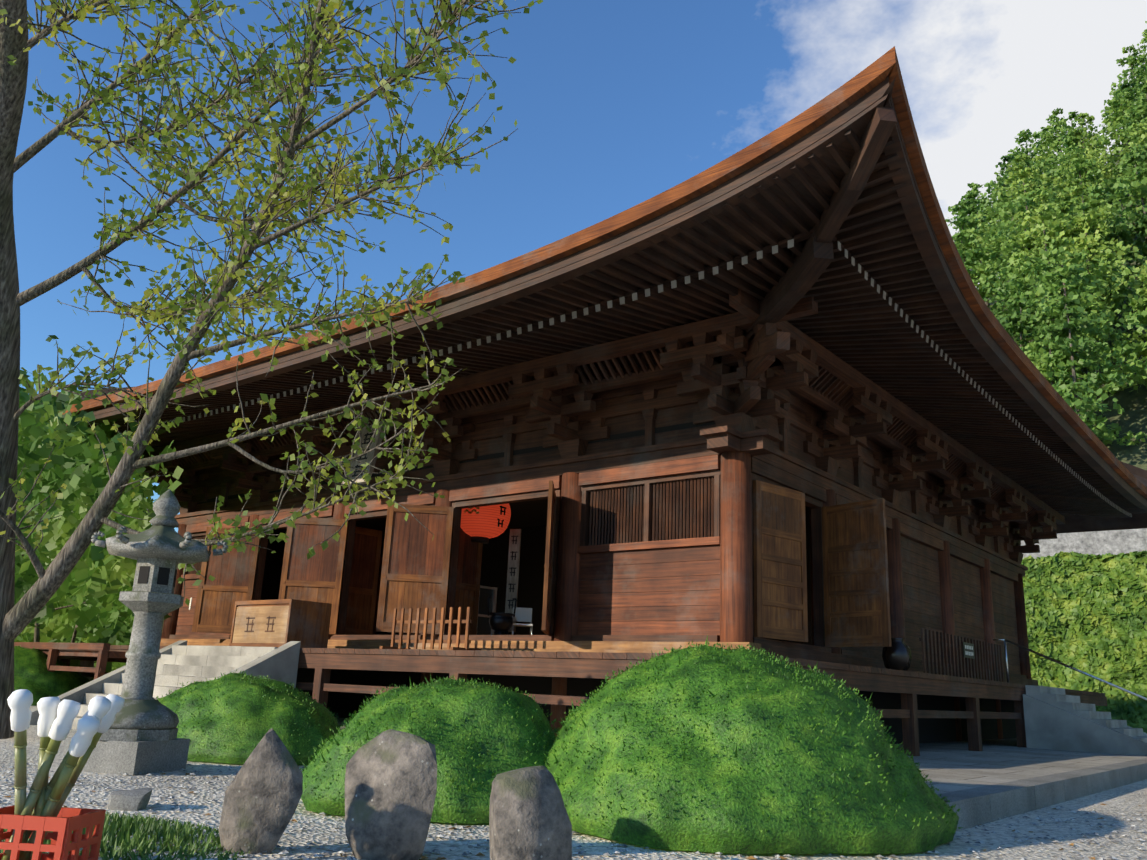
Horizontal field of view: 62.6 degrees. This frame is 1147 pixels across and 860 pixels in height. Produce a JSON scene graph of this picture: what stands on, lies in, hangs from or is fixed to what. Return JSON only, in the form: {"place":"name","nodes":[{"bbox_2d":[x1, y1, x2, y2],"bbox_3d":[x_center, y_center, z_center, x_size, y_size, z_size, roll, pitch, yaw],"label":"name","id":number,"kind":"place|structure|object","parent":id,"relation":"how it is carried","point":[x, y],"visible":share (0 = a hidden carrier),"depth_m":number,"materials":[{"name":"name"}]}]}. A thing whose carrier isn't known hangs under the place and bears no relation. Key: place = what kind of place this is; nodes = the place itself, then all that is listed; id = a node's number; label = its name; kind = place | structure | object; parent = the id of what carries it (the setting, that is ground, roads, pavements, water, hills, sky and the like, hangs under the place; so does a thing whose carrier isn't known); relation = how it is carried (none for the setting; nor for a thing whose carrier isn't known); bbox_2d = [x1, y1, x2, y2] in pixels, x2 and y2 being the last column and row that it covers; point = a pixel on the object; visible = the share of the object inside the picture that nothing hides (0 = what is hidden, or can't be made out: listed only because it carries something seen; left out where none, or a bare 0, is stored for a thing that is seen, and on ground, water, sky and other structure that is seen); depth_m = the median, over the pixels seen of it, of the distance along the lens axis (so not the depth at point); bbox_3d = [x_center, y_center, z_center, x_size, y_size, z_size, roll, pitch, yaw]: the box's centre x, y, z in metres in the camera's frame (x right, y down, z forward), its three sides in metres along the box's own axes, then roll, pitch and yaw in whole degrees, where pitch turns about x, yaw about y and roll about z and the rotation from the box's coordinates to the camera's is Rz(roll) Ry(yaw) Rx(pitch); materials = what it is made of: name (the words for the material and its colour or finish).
{"place":"outdoors","nodes":[
{"label":"outdoors","id":0,"kind":"place"},
{"bbox_2d":[14,370,183,680],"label":"trees","id":1,"kind":"object","parent":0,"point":[98,579],"depth_m":20.19,"materials":[{"name":"green plant"}]},
{"bbox_2d":[505,529,520,631],"bbox_3d":[-1.365,3.368,21.188,0.260,2.300,0.050,-3,-16,18],"label":"hanging sign","id":2,"kind":"object","parent":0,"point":[513,563],"visible":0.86,"depth_m":21.22,"materials":[{"name":"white wood"}]},
{"bbox_2d":[507,535,517,608],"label":"verse board characters","id":3,"kind":"object","parent":2,"relation":"attached to","point":[511,572],"visible":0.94,"depth_m":21.20,"materials":[{"name":"black"}]},
{"bbox_2d":[0,725,1146,859],"bbox_3d":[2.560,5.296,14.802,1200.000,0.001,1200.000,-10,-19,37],"label":"gravel ground","id":4,"kind":"structure","parent":0,"point":[1128,799],"depth_m":7.92,"materials":[{"name":"grey gravel"}]},
{"bbox_2d":[14,645,90,705],"bbox_3d":[-12.594,5.620,21.320,4.012,1.522,4.028,-10,-19,37],"label":"juniper bush","id":5,"kind":"object","parent":4,"relation":"on","point":[35,677],"visible":0.46,"depth_m":20.50,"materials":[{"name":"green plant"}]},
{"bbox_2d":[0,805,105,859],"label":"plastic crate","id":6,"kind":"object","parent":4,"relation":"on","point":[64,823],"visible":0.75,"depth_m":5.09,"materials":[{"name":"orange"}]},
{"bbox_2d":[1,729,101,859],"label":"bamboo poles","id":7,"kind":"object","parent":6,"relation":"in","point":[44,797],"visible":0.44,"depth_m":5.19,"materials":[{"name":"green plant"}]},
{"bbox_2d":[7,689,124,756],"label":"pole cloth wraps","id":8,"kind":"object","parent":7,"relation":"attached to","point":[57,716],"visible":1,"depth_m":5.23,"materials":[{"name":"white fabric"}]},
{"bbox_2d":[14,642,126,678],"bbox_3d":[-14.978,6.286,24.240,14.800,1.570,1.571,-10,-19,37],"label":"wooden bench","id":9,"kind":"object","parent":4,"relation":"on","point":[103,654],"visible":0.44,"depth_m":20.15,"materials":[{"name":"red wood"}]},
{"bbox_2d":[80,660,93,680],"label":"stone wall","id":10,"kind":"structure","parent":4,"relation":"on","point":[86,663],"depth_m":26.13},
{"bbox_2d":[0,811,249,859],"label":"grass patch","id":11,"kind":"object","parent":4,"relation":"on","point":[141,828],"visible":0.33,"depth_m":6.06,"materials":[{"name":"green plant"}]},
{"bbox_2d":[108,788,151,810],"bbox_3d":[-3.615,3.075,7.706,0.304,0.283,0.340,3,-15,-3],"label":"stone block","id":12,"kind":"object","parent":4,"relation":"on","point":[131,800],"depth_m":7.58,"materials":[{"name":"stone"}]},
{"bbox_2d":[62,489,227,775],"bbox_3d":[-4.950,2.258,10.976,1.521,3.208,1.390,-10,-19,37],"label":"stone lantern","id":13,"kind":"object","parent":4,"relation":"on","point":[138,736],"visible":0.94,"depth_m":10.74,"materials":[{"name":"stone"}]},
{"bbox_2d":[30,640,300,728],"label":"stone stairs","id":14,"kind":"structure","parent":4,"relation":"on","point":[179,662],"depth_m":17.93,"materials":[{"name":"stone"}]},
{"bbox_2d":[156,670,343,764],"bbox_3d":[-4.671,3.992,13.409,3.862,1.176,2.909,-10,-19,37],"label":"juniper bush","id":15,"kind":"object","parent":4,"relation":"on","point":[231,718],"visible":0.83,"depth_m":12.28,"materials":[{"name":"green plant"}]},
{"bbox_2d":[219,728,302,853],"bbox_3d":[-2.014,2.401,6.144,0.517,0.886,0.311,4,-15,-4],"label":"garden rock","id":16,"kind":"object","parent":4,"relation":"on","point":[263,793],"visible":0.94,"depth_m":6.02,"materials":[{"name":"grey stone"}]},
{"bbox_2d":[0,0,542,738],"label":"forecourt tree","id":17,"kind":"object","parent":4,"relation":"on","point":[388,68],"depth_m":14.21,"materials":[{"name":"green plant"}]},
{"bbox_2d":[345,729,436,859],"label":"garden rock","id":18,"kind":"object","parent":4,"relation":"on","point":[390,784],"visible":1,"depth_m":6.03,"materials":[{"name":"grey stone"}]},
{"bbox_2d":[300,674,557,823],"bbox_3d":[-1.277,2.914,8.914,2.846,1.190,2.878,-10,-19,37],"label":"juniper bush","id":19,"kind":"object","parent":4,"relation":"on","point":[480,736],"visible":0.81,"depth_m":8.10,"materials":[{"name":"green plant"}]},
{"bbox_2d":[489,766,571,859],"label":"garden rock","id":20,"kind":"object","parent":4,"relation":"on","point":[529,819],"visible":1,"depth_m":5.52,"materials":[{"name":"grey stone"}]},
{"bbox_2d":[4,773,1140,859],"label":"fallen leaves","id":21,"kind":"object","parent":4,"relation":"on","point":[481,854],"visible":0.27,"depth_m":7.29,"materials":[{"name":"brown plant"}]},
{"bbox_2d":[544,636,962,853],"bbox_3d":[1.362,2.703,8.564,3.816,1.629,3.734,-10,-19,37],"label":"juniper bush","id":22,"kind":"object","parent":4,"relation":"on","point":[705,747],"visible":1,"depth_m":7.26,"materials":[{"name":"green plant"}]},
{"bbox_2d":[1021,550,1146,732],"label":"tall hedge","id":23,"kind":"object","parent":4,"relation":"on","point":[1086,613],"visible":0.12,"depth_m":47.78,"materials":[{"name":"green plant"}]},
{"bbox_2d":[1021,528,1146,558],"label":"stone wall","id":24,"kind":"structure","parent":4,"relation":"on","point":[1115,542],"depth_m":52.21,"materials":[{"name":"grey stone"}]},
{"bbox_2d":[13,0,1146,532],"label":"sky","id":25,"kind":"structure","parent":0,"point":[615,105],"materials":[{"name":"blue"}]},
{"bbox_2d":[30,705,1146,831],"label":"stone platform","id":26,"kind":"structure","parent":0,"point":[995,779],"depth_m":12.88,"materials":[{"name":"stone"}]},
{"bbox_2d":[44,639,1106,755],"bbox_3d":[0.750,7.276,26.435,21.500,1.650,21.900,-10,-19,37],"label":"wooden veranda","id":27,"kind":"object","parent":26,"relation":"on","point":[586,659],"visible":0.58,"depth_m":16.12,"materials":[{"name":"brown wood"}]},
{"bbox_2d":[229,599,331,647],"bbox_3d":[-5.942,3.954,19.111,1.940,0.927,0.960,-10,-19,37],"label":"offering box","id":28,"kind":"object","parent":27,"relation":"on","point":[269,623],"visible":0.92,"depth_m":18.63,"materials":[{"name":"brown wood"}]},
{"bbox_2d":[379,607,480,649],"bbox_3d":[-2.611,3.662,17.256,2.050,0.798,0.700,-10,-19,37],"label":"barrier fence","id":29,"kind":"object","parent":27,"relation":"on","point":[433,622],"visible":0.9,"depth_m":17.20,"materials":[{"name":"brown wood"}]},
{"bbox_2d":[882,638,911,670],"bbox_3d":[5.947,4.155,17.355,0.520,0.630,0.520,-10,-19,37],"label":"jar","id":30,"kind":"object","parent":27,"relation":"on","point":[897,655],"visible":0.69,"depth_m":17.17,"materials":[{"name":"black ceramic"}]},
{"bbox_2d":[919,628,1003,681],"bbox_3d":[7.954,4.633,19.149,0.076,0.818,5.144,-10,-19,37],"label":"slatted fence","id":31,"kind":"object","parent":27,"relation":"on","point":[991,673],"visible":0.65,"depth_m":18.78,"materials":[{"name":"brown wood"}]},
{"bbox_2d":[963,642,974,658],"bbox_3d":[8.063,4.497,19.234,0.020,0.300,0.700,-10,-19,37],"label":"no entry sign","id":32,"kind":"object","parent":31,"relation":"attached to","point":[968,650],"visible":1,"depth_m":19.20,"materials":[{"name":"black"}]},
{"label":"interior floor boards","id":33,"kind":"structure","parent":27,"relation":"on","visible":0},
{"bbox_2d":[477,585,496,634],"bbox_3d":[-2.609,4.526,22.794,1.360,1.450,0.660,-10,-19,37],"label":"glass display cabinet","id":34,"kind":"object","parent":33,"relation":"on","point":[483,624],"visible":0.15,"depth_m":22.48,"materials":[{"name":"black"}]},
{"bbox_2d":[488,597,516,634],"bbox_3d":[-1.546,4.080,20.116,0.540,1.004,0.532,-10,-19,37],"label":"cauldron","id":35,"kind":"object","parent":33,"relation":"on","point":[500,623],"visible":0.65,"depth_m":19.94,"materials":[{"name":"grey metal"}]},
{"bbox_2d":[511,607,532,634],"bbox_3d":[-1.105,4.232,20.293,0.424,0.831,0.430,4,-15,-6],"label":"folding chair","id":36,"kind":"object","parent":33,"relation":"on","point":[523,614],"visible":0.69,"depth_m":20.51,"materials":[{"name":"silver metal"}]},
{"bbox_2d":[169,425,1027,678],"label":"dark timber frames","id":37,"kind":"object","parent":33,"relation":"on","point":[922,539],"visible":0.46,"depth_m":19.00,"materials":[{"name":"brown wood"}]},
{"bbox_2d":[175,455,720,634],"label":"wall boards","id":38,"kind":"object","parent":37,"relation":"attached to","point":[665,587],"depth_m":16.79,"materials":[{"name":"brown wood"}]},
{"bbox_2d":[460,503,510,538],"bbox_3d":[-2.098,1.895,21.382,1.360,1.120,1.360,-10,-19,37],"label":"paper lantern","id":39,"kind":"object","parent":37,"relation":"hanging from","point":[483,522],"visible":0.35,"depth_m":20.83,"materials":[{"name":"red paper"}]},
{"bbox_2d":[464,507,479,513],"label":"lantern markings","id":40,"kind":"object","parent":39,"relation":"attached to","point":[469,512],"visible":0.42,"depth_m":20.71,"materials":[{"name":"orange paint"}]},
{"bbox_2d":[471,506,505,543],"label":"lantern characters","id":41,"kind":"object","parent":39,"relation":"attached to","point":[483,540],"visible":0.46,"depth_m":21.02,"materials":[{"name":"black"}]},
{"bbox_2d":[197,422,811,644],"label":"dark interior openings","id":42,"kind":"object","parent":37,"relation":"attached to","point":[528,519],"visible":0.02,"depth_m":27.29,"materials":[{"name":"black"}]},
{"bbox_2d":[192,480,891,646],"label":"door panels","id":43,"kind":"object","parent":37,"relation":"attached to","point":[856,581],"visible":0.81,"depth_m":19.38,"materials":[{"name":"brown wood"}]},
{"bbox_2d":[143,289,1064,563],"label":"roof brackets","id":44,"kind":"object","parent":37,"relation":"on","point":[869,435],"visible":0.94,"depth_m":18.79,"materials":[{"name":"brown wood"}]},
{"bbox_2d":[341,408,389,486],"bbox_3d":[-4.657,0.373,21.211,0.850,1.847,0.528,-10,-19,37],"label":"name plaque","id":45,"kind":"object","parent":44,"relation":"attached to","point":[371,455],"visible":0.25,"depth_m":21.05,"materials":[{"name":"brown wood"}]},
{"bbox_2d":[352,417,376,476],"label":"name plaque characters","id":46,"kind":"object","parent":45,"relation":"attached to","point":[365,457],"visible":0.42,"depth_m":21.08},
{"bbox_2d":[37,387,1146,533],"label":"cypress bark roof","id":47,"kind":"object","parent":44,"relation":"on","point":[1076,523],"depth_m":31.62,"materials":[{"name":"brown wood"}]},
{"bbox_2d":[62,46,1146,509],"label":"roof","id":48,"kind":"structure","parent":47,"relation":"attached to","point":[810,126],"depth_m":13.39,"materials":[{"name":"brown wood"}]},
{"bbox_2d":[87,129,1146,517],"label":"rafters","id":49,"kind":"object","parent":44,"relation":"on","point":[859,323],"visible":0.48,"depth_m":15.86,"materials":[{"name":"brown wood"}]},
{"bbox_2d":[94,77,1146,499],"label":"roof underside boarding","id":50,"kind":"object","parent":49,"relation":"on","point":[832,165],"visible":0.06,"depth_m":12.46,"materials":[{"name":"brown wood"}]},
{"bbox_2d":[120,239,1131,516],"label":"rafter ends","id":51,"kind":"object","parent":49,"relation":"attached to","point":[744,261],"visible":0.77,"depth_m":16.08,"materials":[{"name":"grey"}]},
{"bbox_2d":[743,107,896,341],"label":"hip rafters","id":52,"kind":"object","parent":44,"relation":"on","point":[798,280],"visible":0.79,"depth_m":12.43,"materials":[{"name":"brown wood"}]},
{"bbox_2d":[161,451,1030,740],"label":"pillars","id":53,"kind":"structure","parent":26,"relation":"on","point":[735,557],"depth_m":17.64,"materials":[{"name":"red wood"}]},
{"bbox_2d":[296,668,1015,743],"bbox_3d":[1.176,7.631,26.907,17.900,1.250,17.900,-10,-19,37],"label":"veranda underside","id":54,"kind":"object","parent":26,"relation":"on","point":[345,704],"visible":0.07,"depth_m":20.43,"materials":[{"name":"black wood"}]},
{"bbox_2d":[993,639,1146,699],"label":"handrail","id":55,"kind":"object","parent":26,"relation":"on","point":[1066,665],"visible":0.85,"depth_m":20.58,"materials":[{"name":"silver metal"}]},
{"bbox_2d":[988,143,1146,469],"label":"hillside terrain","id":56,"kind":"structure","parent":0,"point":[1132,418],"depth_m":59.78,"materials":[{"name":"green plant"}]},
{"bbox_2d":[945,21,1146,445],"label":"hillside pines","id":57,"kind":"object","parent":56,"relation":"on","point":[990,241],"depth_m":69.11,"materials":[{"name":"green plant"}]},
{"bbox_2d":[1023,685,1146,755],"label":"stone stairs","id":58,"kind":"structure","parent":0,"point":[1055,718],"depth_m":20.38,"materials":[{"name":"stone"}]}
]}

